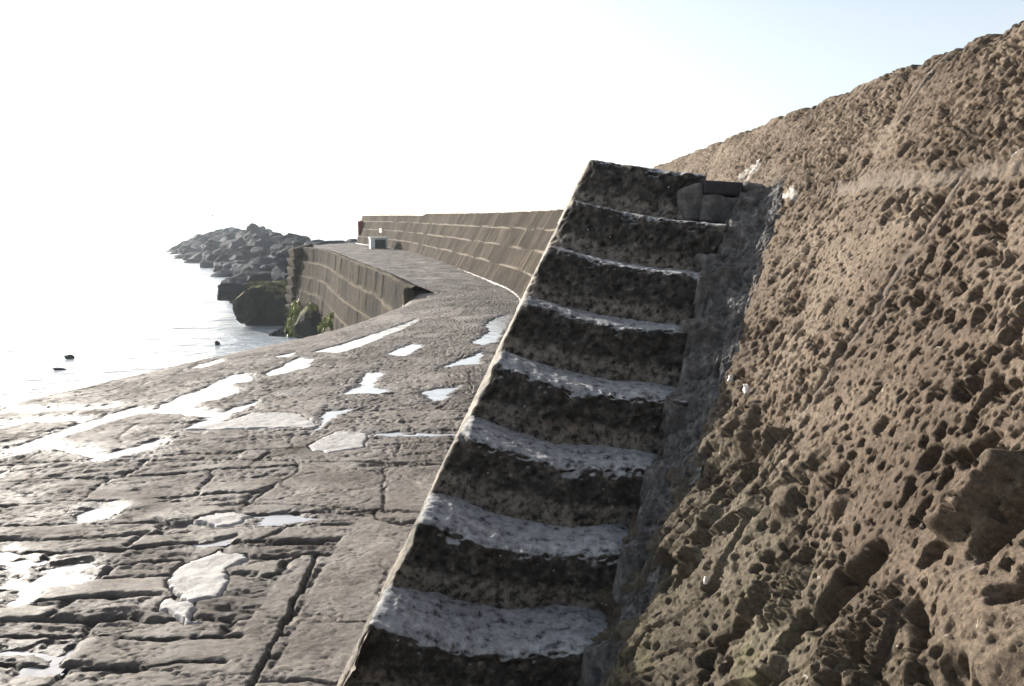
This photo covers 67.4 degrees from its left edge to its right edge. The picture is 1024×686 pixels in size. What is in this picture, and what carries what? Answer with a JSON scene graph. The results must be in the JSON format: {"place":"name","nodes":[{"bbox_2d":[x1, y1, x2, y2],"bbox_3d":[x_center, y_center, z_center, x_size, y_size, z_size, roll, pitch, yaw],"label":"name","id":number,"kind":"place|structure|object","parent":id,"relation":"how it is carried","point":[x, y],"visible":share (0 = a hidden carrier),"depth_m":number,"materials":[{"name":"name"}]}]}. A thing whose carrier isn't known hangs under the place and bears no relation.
{"place":"outdoors","nodes":[
{"label":"outdoors","id":0,"kind":"place"},
{"bbox_2d":[0,227,357,406],"bbox_3d":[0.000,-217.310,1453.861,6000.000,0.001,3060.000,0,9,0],"label":"sea","id":1,"kind":"structure","parent":0,"point":[102,304],"depth_m":55.83,"materials":[{"name":"grey liquid"}]},
{"bbox_2d":[52,367,65,369],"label":"boulder","id":2,"kind":"object","parent":1,"relation":"on","point":[56,368],"visible":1,"depth_m":32.15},
{"bbox_2d":[64,354,74,358],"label":"boulder","id":3,"kind":"object","parent":1,"relation":"in","point":[69,356],"visible":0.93,"depth_m":34.85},
{"bbox_2d":[217,283,242,300],"bbox_3d":[-19.856,-3.596,54.042,1.868,1.300,1.684,-6,10,-34],"label":"boulder","id":4,"kind":"object","parent":1,"relation":"in","point":[229,291],"visible":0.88,"depth_m":53.56,"materials":[{"name":"stone"}]},
{"bbox_2d":[198,251,273,283],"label":"rock mound","id":5,"kind":"object","parent":1,"relation":"in","point":[231,259],"visible":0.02,"depth_m":98.81,"materials":[{"name":"stone"}]},
{"bbox_2d":[169,245,180,249],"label":"boulder","id":6,"kind":"object","parent":5,"relation":"on","point":[175,247],"visible":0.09,"depth_m":185.39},
{"bbox_2d":[183,252,198,258],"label":"boulder","id":7,"kind":"object","parent":5,"relation":"on","point":[189,255],"visible":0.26,"depth_m":131.62,"materials":[{"name":"stone"}]},
{"bbox_2d":[181,242,201,247],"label":"boulder","id":8,"kind":"object","parent":5,"relation":"on","point":[186,245],"visible":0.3,"depth_m":159.25,"materials":[{"name":"stone"}]},
{"bbox_2d":[182,248,201,253],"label":"boulder","id":9,"kind":"object","parent":5,"relation":"on","point":[186,250],"visible":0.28,"depth_m":138.14,"materials":[{"name":"stone"}]},
{"bbox_2d":[183,259,201,262],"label":"boulder","id":10,"kind":"object","parent":5,"relation":"on","point":[192,261],"visible":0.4,"depth_m":123.34,"materials":[{"name":"stone"}]},
{"bbox_2d":[189,252,202,258],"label":"boulder","id":11,"kind":"object","parent":5,"relation":"on","point":[198,255],"visible":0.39,"depth_m":126.80,"materials":[{"name":"stone"}]},
{"bbox_2d":[193,234,203,239],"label":"boulder","id":12,"kind":"object","parent":5,"relation":"on","point":[196,236],"visible":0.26,"depth_m":176.75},
{"bbox_2d":[200,261,213,267],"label":"boulder","id":13,"kind":"object","parent":5,"relation":"on","point":[206,264],"visible":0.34,"depth_m":108.84,"materials":[{"name":"stone"}]},
{"bbox_2d":[200,235,213,240],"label":"boulder","id":14,"kind":"object","parent":5,"relation":"on","point":[205,237],"visible":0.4,"depth_m":155.56,"materials":[{"name":"stone"}]},
{"bbox_2d":[200,245,214,251],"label":"boulder","id":15,"kind":"object","parent":5,"relation":"on","point":[205,248],"visible":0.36,"depth_m":128.68,"materials":[{"name":"stone"}]},
{"bbox_2d":[202,250,212,259],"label":"boulder","id":16,"kind":"object","parent":5,"relation":"on","point":[206,252],"visible":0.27,"depth_m":126.05,"materials":[{"name":"stone"}]},
{"bbox_2d":[205,254,220,260],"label":"boulder","id":17,"kind":"object","parent":5,"relation":"on","point":[212,257],"visible":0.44,"depth_m":112.93,"materials":[{"name":"stone"}]},
{"bbox_2d":[205,240,223,249],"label":"boulder","id":18,"kind":"object","parent":5,"relation":"on","point":[215,244],"visible":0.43,"depth_m":129.93,"materials":[{"name":"stone"}]},
{"bbox_2d":[213,248,221,253],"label":"boulder","id":19,"kind":"object","parent":5,"relation":"on","point":[217,251],"visible":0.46,"depth_m":121.11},
{"bbox_2d":[210,268,231,276],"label":"boulder","id":20,"kind":"object","parent":5,"relation":"on","point":[223,273],"visible":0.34,"depth_m":89.75,"materials":[{"name":"stone"}]},
{"bbox_2d":[213,253,228,264],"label":"boulder","id":21,"kind":"object","parent":5,"relation":"on","point":[223,257],"visible":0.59,"depth_m":104.89,"materials":[{"name":"stone"}]},
{"bbox_2d":[213,261,228,271],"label":"boulder","id":22,"kind":"object","parent":5,"relation":"on","point":[215,269],"visible":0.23,"depth_m":99.68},
{"bbox_2d":[217,236,226,241],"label":"boulder","id":23,"kind":"object","parent":5,"relation":"on","point":[224,239],"visible":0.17,"depth_m":136.68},
{"bbox_2d":[222,241,234,249],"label":"boulder","id":24,"kind":"object","parent":5,"relation":"on","point":[224,246],"visible":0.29,"depth_m":120.63,"materials":[{"name":"stone"}]},
{"bbox_2d":[223,231,234,236],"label":"boulder","id":25,"kind":"object","parent":5,"relation":"on","point":[226,234],"visible":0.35,"depth_m":148.71,"materials":[{"name":"stone"}]},
{"bbox_2d":[222,248,239,253],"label":"boulder","id":26,"kind":"object","parent":5,"relation":"on","point":[232,250],"visible":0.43,"depth_m":113.61,"materials":[{"name":"stone"}]},
{"bbox_2d":[225,252,237,258],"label":"boulder","id":27,"kind":"object","parent":5,"relation":"on","point":[230,254],"visible":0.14,"depth_m":109.16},
{"bbox_2d":[220,237,245,249],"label":"boulder","id":28,"kind":"object","parent":5,"relation":"on","point":[241,240],"visible":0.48,"depth_m":122.21,"materials":[{"name":"stone"}]},
{"bbox_2d":[222,260,248,268],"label":"boulder","id":29,"kind":"object","parent":5,"relation":"on","point":[227,265],"visible":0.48,"depth_m":91.74,"materials":[{"name":"stone"}]},
{"bbox_2d":[231,263,239,268],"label":"boulder","id":30,"kind":"object","parent":5,"relation":"on","point":[234,265],"visible":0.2,"depth_m":86.42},
{"bbox_2d":[228,241,244,248],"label":"boulder","id":31,"kind":"object","parent":5,"relation":"on","point":[236,244],"visible":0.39,"depth_m":116.74,"materials":[{"name":"stone"}]},
{"bbox_2d":[227,277,247,282],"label":"boulder","id":32,"kind":"object","parent":5,"relation":"on","point":[234,280],"visible":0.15,"depth_m":70.99,"materials":[{"name":"stone"}]},
{"bbox_2d":[228,266,249,275],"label":"boulder","id":33,"kind":"object","parent":5,"relation":"on","point":[234,272],"visible":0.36,"depth_m":83.03,"materials":[{"name":"stone"}]},
{"bbox_2d":[233,273,247,277],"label":"boulder","id":34,"kind":"object","parent":5,"relation":"on","point":[243,275],"visible":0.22,"depth_m":80.91,"materials":[{"name":"stone"}]},
{"bbox_2d":[235,232,245,237],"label":"boulder","id":35,"kind":"object","parent":5,"relation":"on","point":[241,234],"visible":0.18,"depth_m":132.27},
{"bbox_2d":[235,263,246,268],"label":"boulder","id":36,"kind":"object","parent":5,"relation":"on","point":[240,266],"visible":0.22,"depth_m":84.94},
{"bbox_2d":[234,254,250,260],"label":"boulder","id":37,"kind":"object","parent":5,"relation":"on","point":[241,257],"visible":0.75,"depth_m":96.15,"materials":[{"name":"stone"}]},
{"bbox_2d":[239,245,254,249],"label":"boulder","id":38,"kind":"object","parent":5,"relation":"on","point":[249,247],"visible":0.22,"depth_m":97.76,"materials":[{"name":"stone"}]},
{"bbox_2d":[240,249,256,257],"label":"boulder","id":39,"kind":"object","parent":5,"relation":"on","point":[249,253],"visible":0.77,"depth_m":97.02,"materials":[{"name":"stone"}]},
{"bbox_2d":[243,262,253,270],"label":"boulder","id":40,"kind":"object","parent":5,"relation":"on","point":[250,266],"visible":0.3,"depth_m":83.58,"materials":[{"name":"stone"}]},
{"bbox_2d":[243,233,253,239],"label":"boulder","id":41,"kind":"object","parent":5,"relation":"on","point":[247,236],"visible":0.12,"depth_m":119.81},
{"bbox_2d":[244,270,257,276],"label":"boulder","id":42,"kind":"object","parent":5,"relation":"on","point":[248,273],"visible":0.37,"depth_m":72.00,"materials":[{"name":"stone"}]},
{"bbox_2d":[247,237,255,245],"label":"boulder","id":43,"kind":"object","parent":5,"relation":"on","point":[250,241],"visible":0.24,"depth_m":111.41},
{"bbox_2d":[245,223,260,232],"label":"boulder","id":44,"kind":"object","parent":5,"relation":"on","point":[251,226],"visible":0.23,"depth_m":135.82,"materials":[{"name":"stone"}]},
{"bbox_2d":[248,229,260,233],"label":"boulder","id":45,"kind":"object","parent":5,"relation":"on","point":[252,231],"visible":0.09,"depth_m":121.78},
{"bbox_2d":[251,246,267,255],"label":"boulder","id":46,"kind":"object","parent":5,"relation":"on","point":[260,251],"visible":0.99,"depth_m":94.56,"materials":[{"name":"stone"}]},
{"bbox_2d":[247,272,273,282],"bbox_3d":[-19.037,-4.707,59.257,2.867,1.695,1.891,-1,25,-35],"label":"boulder","id":47,"kind":"object","parent":5,"relation":"on","point":[265,276],"visible":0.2,"depth_m":58.27,"materials":[{"name":"stone"}]},
{"bbox_2d":[251,263,269,272],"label":"boulder","id":48,"kind":"object","parent":5,"relation":"on","point":[257,266],"visible":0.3,"depth_m":67.02,"materials":[{"name":"stone"}]},
{"bbox_2d":[255,232,268,238],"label":"boulder","id":49,"kind":"object","parent":5,"relation":"on","point":[259,235],"visible":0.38,"depth_m":110.60,"materials":[{"name":"stone"}]},
{"bbox_2d":[253,256,274,269],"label":"boulder","id":50,"kind":"object","parent":5,"relation":"on","point":[263,260],"visible":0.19,"depth_m":73.01,"materials":[{"name":"stone"}]},
{"bbox_2d":[255,238,276,251],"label":"boulder","id":51,"kind":"object","parent":5,"relation":"on","point":[266,243],"visible":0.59,"depth_m":95.51,"materials":[{"name":"stone"}]},
{"bbox_2d":[260,263,276,271],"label":"boulder","id":52,"kind":"object","parent":5,"relation":"on","point":[268,267],"visible":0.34,"depth_m":62.05,"materials":[{"name":"stone"}]},
{"bbox_2d":[270,250,277,256],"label":"boulder","id":53,"kind":"object","parent":5,"relation":"on","point":[273,252],"visible":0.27,"depth_m":84.47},
{"bbox_2d":[268,233,282,236],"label":"boulder","id":54,"kind":"object","parent":5,"relation":"on","point":[273,234],"visible":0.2,"depth_m":110.28,"materials":[{"name":"stone"}]},
{"bbox_2d":[270,244,281,250],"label":"boulder","id":55,"kind":"object","parent":5,"relation":"on","point":[276,247],"visible":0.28,"depth_m":88.10,"materials":[{"name":"stone"}]},
{"bbox_2d":[271,266,287,280],"bbox_3d":[-17.209,-5.186,57.501,2.380,1.073,1.366,20,43,35],"label":"boulder","id":56,"kind":"object","parent":5,"relation":"on","point":[277,273],"visible":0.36,"depth_m":57.32,"materials":[{"name":"stone"}]},
{"bbox_2d":[274,253,289,262],"bbox_3d":[-18.720,-7.037,65.400,1.838,1.119,3.091,3,2,21],"label":"boulder","id":57,"kind":"object","parent":5,"relation":"on","point":[276,258],"visible":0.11,"depth_m":64.37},
{"bbox_2d":[276,258,288,271],"bbox_3d":[-16.075,-5.775,58.011,1.668,1.312,3.615,8,6,44],"label":"boulder","id":58,"kind":"object","parent":5,"relation":"on","point":[282,264],"visible":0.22,"depth_m":56.80,"materials":[{"name":"stone"}]},
{"bbox_2d":[275,253,289,258],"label":"boulder","id":59,"kind":"object","parent":5,"relation":"on","point":[279,255],"visible":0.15,"depth_m":60.08,"materials":[{"name":"stone"}]},
{"bbox_2d":[283,273,289,281],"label":"boulder","id":60,"kind":"object","parent":5,"relation":"on","point":[285,276],"visible":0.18,"depth_m":54.83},
{"bbox_2d":[282,243,292,246],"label":"boulder","id":61,"kind":"object","parent":5,"relation":"on","point":[284,244],"visible":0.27,"depth_m":84.72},
{"bbox_2d":[279,245,296,252],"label":"boulder","id":62,"kind":"object","parent":5,"relation":"on","point":[286,249],"visible":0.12,"depth_m":66.25,"materials":[{"name":"stone"}]},
{"bbox_2d":[282,236,300,242],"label":"boulder","id":63,"kind":"object","parent":5,"relation":"on","point":[288,240],"visible":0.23,"depth_m":89.14,"materials":[{"name":"stone"}]},
{"bbox_2d":[279,233,306,243],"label":"boulder","id":64,"kind":"object","parent":5,"relation":"on","point":[288,235],"visible":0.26,"depth_m":93.52,"materials":[{"name":"stone"}]},
{"bbox_2d":[293,241,303,244],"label":"boulder","id":65,"kind":"object","parent":5,"relation":"on","point":[298,243],"visible":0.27,"depth_m":82.82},
{"bbox_2d":[291,240,306,242],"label":"boulder","id":66,"kind":"object","parent":5,"relation":"on","point":[302,241],"visible":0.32,"depth_m":87.81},
{"bbox_2d":[312,240,345,244],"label":"boulder","id":67,"kind":"object","parent":5,"relation":"on","point":[327,242],"visible":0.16,"depth_m":70.98,"materials":[{"name":"stone"}]},
{"bbox_2d":[345,239,356,242],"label":"boulder","id":68,"kind":"object","parent":5,"relation":"on","point":[350,240],"visible":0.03,"depth_m":53.34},
{"bbox_2d":[232,285,266,323],"bbox_3d":[-15.494,-2.271,45.654,1.374,2.326,2.424,2,9,14],"label":"boulder","id":69,"kind":"object","parent":1,"relation":"in","point":[249,304],"visible":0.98,"depth_m":44.97,"materials":[{"name":"stone"}]},
{"bbox_2d":[243,280,288,325],"bbox_3d":[-14.522,-1.816,47.477,3.320,4.205,2.876,0,9,1],"label":"boulder","id":70,"kind":"object","parent":1,"relation":"in","point":[275,299],"visible":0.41,"depth_m":46.22,"materials":[{"name":"stone"}]},
{"bbox_2d":[269,328,281,335],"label":"boulder","id":71,"kind":"object","parent":1,"relation":"in","point":[276,332],"visible":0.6,"depth_m":42.04,"materials":[{"name":"stone"}]},
{"bbox_2d":[280,326,292,335],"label":"boulder","id":72,"kind":"object","parent":1,"relation":"in","point":[283,333],"visible":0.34,"depth_m":42.11,"materials":[{"name":"stone"}]},
{"bbox_2d":[293,306,319,337],"bbox_3d":[-9.816,-0.946,37.753,1.791,1.901,1.797,3,19,-18],"label":"boulder","id":73,"kind":"object","parent":1,"relation":"in","point":[307,322],"visible":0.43,"depth_m":37.08,"materials":[{"name":"stone"}]},
{"bbox_2d":[284,243,433,338],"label":"quay side wall","id":74,"kind":"structure","parent":1,"relation":"in","point":[346,290],"depth_m":30.78,"materials":[{"name":"stone"}]},
{"bbox_2d":[283,299,301,337],"bbox_3d":[-11.541,-1.273,41.724,1.706,2.221,1.430,0,9,0],"label":"seaweed","id":75,"kind":"object","parent":74,"relation":"attached to","point":[294,310],"visible":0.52,"depth_m":41.42,"materials":[{"name":"plant"}]},
{"bbox_2d":[299,302,316,311],"bbox_3d":[-9.986,-1.671,38.586,1.120,0.723,1.420,0,9,0],"label":"seaweed","id":76,"kind":"object","parent":74,"relation":"attached to","point":[313,306],"visible":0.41,"depth_m":38.46,"materials":[{"name":"plant"}]},
{"bbox_2d":[317,312,333,332],"bbox_3d":[-7.237,-0.951,32.502,2.023,1.026,1.421,0,9,0],"label":"seaweed","id":77,"kind":"object","parent":74,"relation":"attached to","point":[324,324],"visible":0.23,"depth_m":32.31,"materials":[{"name":"plant"}]},
{"bbox_2d":[0,285,519,685],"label":"quay paving","id":78,"kind":"structure","parent":0,"point":[295,603],"depth_m":4.35,"materials":[{"name":"stone"}]},
{"bbox_2d":[0,552,48,571],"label":"puddle","id":79,"kind":"object","parent":78,"relation":"on","point":[18,565],"visible":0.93,"depth_m":3.64,"materials":[{"name":"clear liquid"}]},
{"bbox_2d":[0,649,73,677],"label":"puddle","id":80,"kind":"object","parent":78,"relation":"on","point":[53,669],"visible":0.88,"depth_m":2.74,"materials":[{"name":"grey liquid"}]},
{"bbox_2d":[1,417,86,426],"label":"puddle","id":81,"kind":"object","parent":78,"relation":"on","point":[39,420],"visible":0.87,"depth_m":6.98,"materials":[{"name":"grey liquid"}]},
{"bbox_2d":[0,563,96,606],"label":"puddle","id":82,"kind":"object","parent":78,"relation":"on","point":[30,592],"visible":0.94,"depth_m":3.42,"materials":[{"name":"grey liquid"}]},
{"bbox_2d":[1,404,116,411],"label":"puddle","id":83,"kind":"object","parent":78,"relation":"on","point":[23,409],"visible":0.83,"depth_m":7.57,"materials":[{"name":"grey liquid"}]},
{"bbox_2d":[77,507,120,522],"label":"puddle","id":84,"kind":"object","parent":78,"relation":"on","point":[99,513],"visible":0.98,"depth_m":4.26,"materials":[{"name":"grey liquid"}]},
{"bbox_2d":[4,374,258,461],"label":"puddle","id":85,"kind":"object","parent":78,"relation":"on","point":[221,388],"visible":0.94,"depth_m":6.76,"materials":[{"name":"grey liquid"}]},
{"bbox_2d":[159,598,200,624],"bbox_3d":[-1.335,1.095,3.083,0.356,0.064,0.178,9,12,44],"label":"cement patch","id":86,"kind":"object","parent":78,"relation":"on","point":[182,612],"visible":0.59,"depth_m":3.08,"materials":[{"name":"concrete"}]},
{"bbox_2d":[187,359,221,368],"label":"puddle","id":87,"kind":"object","parent":78,"relation":"on","point":[210,363],"visible":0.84,"depth_m":10.19,"materials":[{"name":"grey liquid"}]},
{"bbox_2d":[167,551,248,602],"bbox_3d":[-1.371,1.049,3.409,0.360,0.074,0.557,0,9,0],"label":"cement patch","id":88,"kind":"object","parent":78,"relation":"on","point":[205,578],"visible":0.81,"depth_m":3.35,"materials":[{"name":"concrete"}]},
{"bbox_2d":[192,538,232,547],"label":"puddle","id":89,"kind":"object","parent":78,"relation":"on","point":[224,542],"visible":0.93,"depth_m":3.76,"materials":[{"name":"grey liquid"}]},
{"bbox_2d":[193,512,253,527],"bbox_3d":[-1.530,0.957,4.065,0.360,0.068,0.260,5,10,31],"label":"cement patch","id":90,"kind":"object","parent":78,"relation":"on","point":[229,519],"visible":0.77,"depth_m":4.05,"materials":[{"name":"concrete"}]},
{"bbox_2d":[183,412,318,430],"bbox_3d":[-2.072,0.656,6.245,1.178,0.120,0.672,0,9,0],"label":"cement patch","id":91,"kind":"object","parent":78,"relation":"on","point":[259,420],"visible":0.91,"depth_m":6.15,"materials":[{"name":"concrete"}]},
{"bbox_2d":[276,353,293,356],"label":"puddle","id":92,"kind":"object","parent":78,"relation":"on","point":[287,355],"visible":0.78,"depth_m":10.17,"materials":[{"name":"grey liquid"}]},
{"bbox_2d":[254,514,317,525],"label":"puddle","id":93,"kind":"object","parent":78,"relation":"on","point":[275,520],"visible":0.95,"depth_m":4.05,"materials":[{"name":"grey liquid"}]},
{"bbox_2d":[266,358,312,375],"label":"puddle","id":94,"kind":"object","parent":78,"relation":"on","point":[298,363],"visible":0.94,"depth_m":9.05,"materials":[{"name":"grey liquid"}]},
{"bbox_2d":[315,408,354,429],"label":"puddle","id":95,"kind":"object","parent":78,"relation":"on","point":[328,415],"visible":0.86,"depth_m":6.38,"materials":[{"name":"grey liquid"}]},
{"bbox_2d":[308,430,367,453],"bbox_3d":[-1.209,0.725,5.518,0.496,0.074,0.673,0,9,0],"label":"cement patch","id":96,"kind":"object","parent":78,"relation":"on","point":[339,441],"visible":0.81,"depth_m":5.45,"materials":[{"name":"concrete"}]},
{"bbox_2d":[339,372,391,393],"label":"puddle","id":97,"kind":"object","parent":78,"relation":"on","point":[369,380],"visible":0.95,"depth_m":7.45,"materials":[{"name":"grey liquid"}]},
{"bbox_2d":[315,319,417,352],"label":"puddle","id":98,"kind":"object","parent":78,"relation":"on","point":[360,342],"visible":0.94,"depth_m":11.00,"materials":[{"name":"grey liquid"}]},
{"bbox_2d":[388,344,422,355],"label":"puddle","id":99,"kind":"object","parent":78,"relation":"on","point":[407,350],"visible":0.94,"depth_m":9.69,"materials":[{"name":"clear liquid"}]},
{"bbox_2d":[367,432,455,436],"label":"puddle","id":100,"kind":"object","parent":78,"relation":"on","point":[394,434],"visible":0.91,"depth_m":5.64,"materials":[{"name":"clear liquid"}]},
{"bbox_2d":[421,387,457,400],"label":"puddle","id":101,"kind":"object","parent":78,"relation":"on","point":[438,394],"visible":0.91,"depth_m":7.03,"materials":[{"name":"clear liquid"}]},
{"bbox_2d":[444,352,483,366],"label":"puddle","id":102,"kind":"object","parent":78,"relation":"on","point":[471,360],"visible":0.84,"depth_m":8.65,"materials":[{"name":"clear liquid"}]},
{"bbox_2d":[472,314,509,344],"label":"puddle","id":103,"kind":"object","parent":78,"relation":"on","point":[495,326],"visible":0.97,"depth_m":11.17,"materials":[{"name":"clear liquid"}]},
{"bbox_2d":[337,160,786,685],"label":"stone staircase","id":104,"kind":"structure","parent":78,"relation":"on","point":[577,436],"depth_m":2.89,"materials":[{"name":"stone"}]},
{"bbox_2d":[356,21,1023,685],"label":"harbour wall","id":105,"kind":"structure","parent":78,"relation":"on","point":[846,509],"depth_m":2.03,"materials":[{"name":"stone"}]},
{"bbox_2d":[358,220,362,234],"bbox_3d":[-9.617,-7.291,48.691,0.340,0.980,0.128,-5,10,-28],"label":"red board","id":106,"kind":"object","parent":105,"relation":"attached to","point":[360,223],"visible":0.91,"depth_m":48.61,"materials":[{"name":"paint"}]},
{"bbox_2d":[302,243,494,285],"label":"quay top","id":107,"kind":"structure","parent":0,"point":[415,268],"depth_m":27.00,"materials":[{"name":"stone"}]},
{"bbox_2d":[368,237,387,248],"bbox_3d":[-7.037,-5.275,40.472,0.980,0.625,0.714,-3,9,-18],"label":"concrete bin","id":108,"kind":"object","parent":107,"relation":"on","point":[378,242],"visible":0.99,"depth_m":40.15,"materials":[{"name":"concrete"}]},
{"bbox_2d":[0,0,1023,226],"label":"sky","id":109,"kind":"structure","parent":0,"point":[114,113],"materials":[{"name":"white"}]}
]}

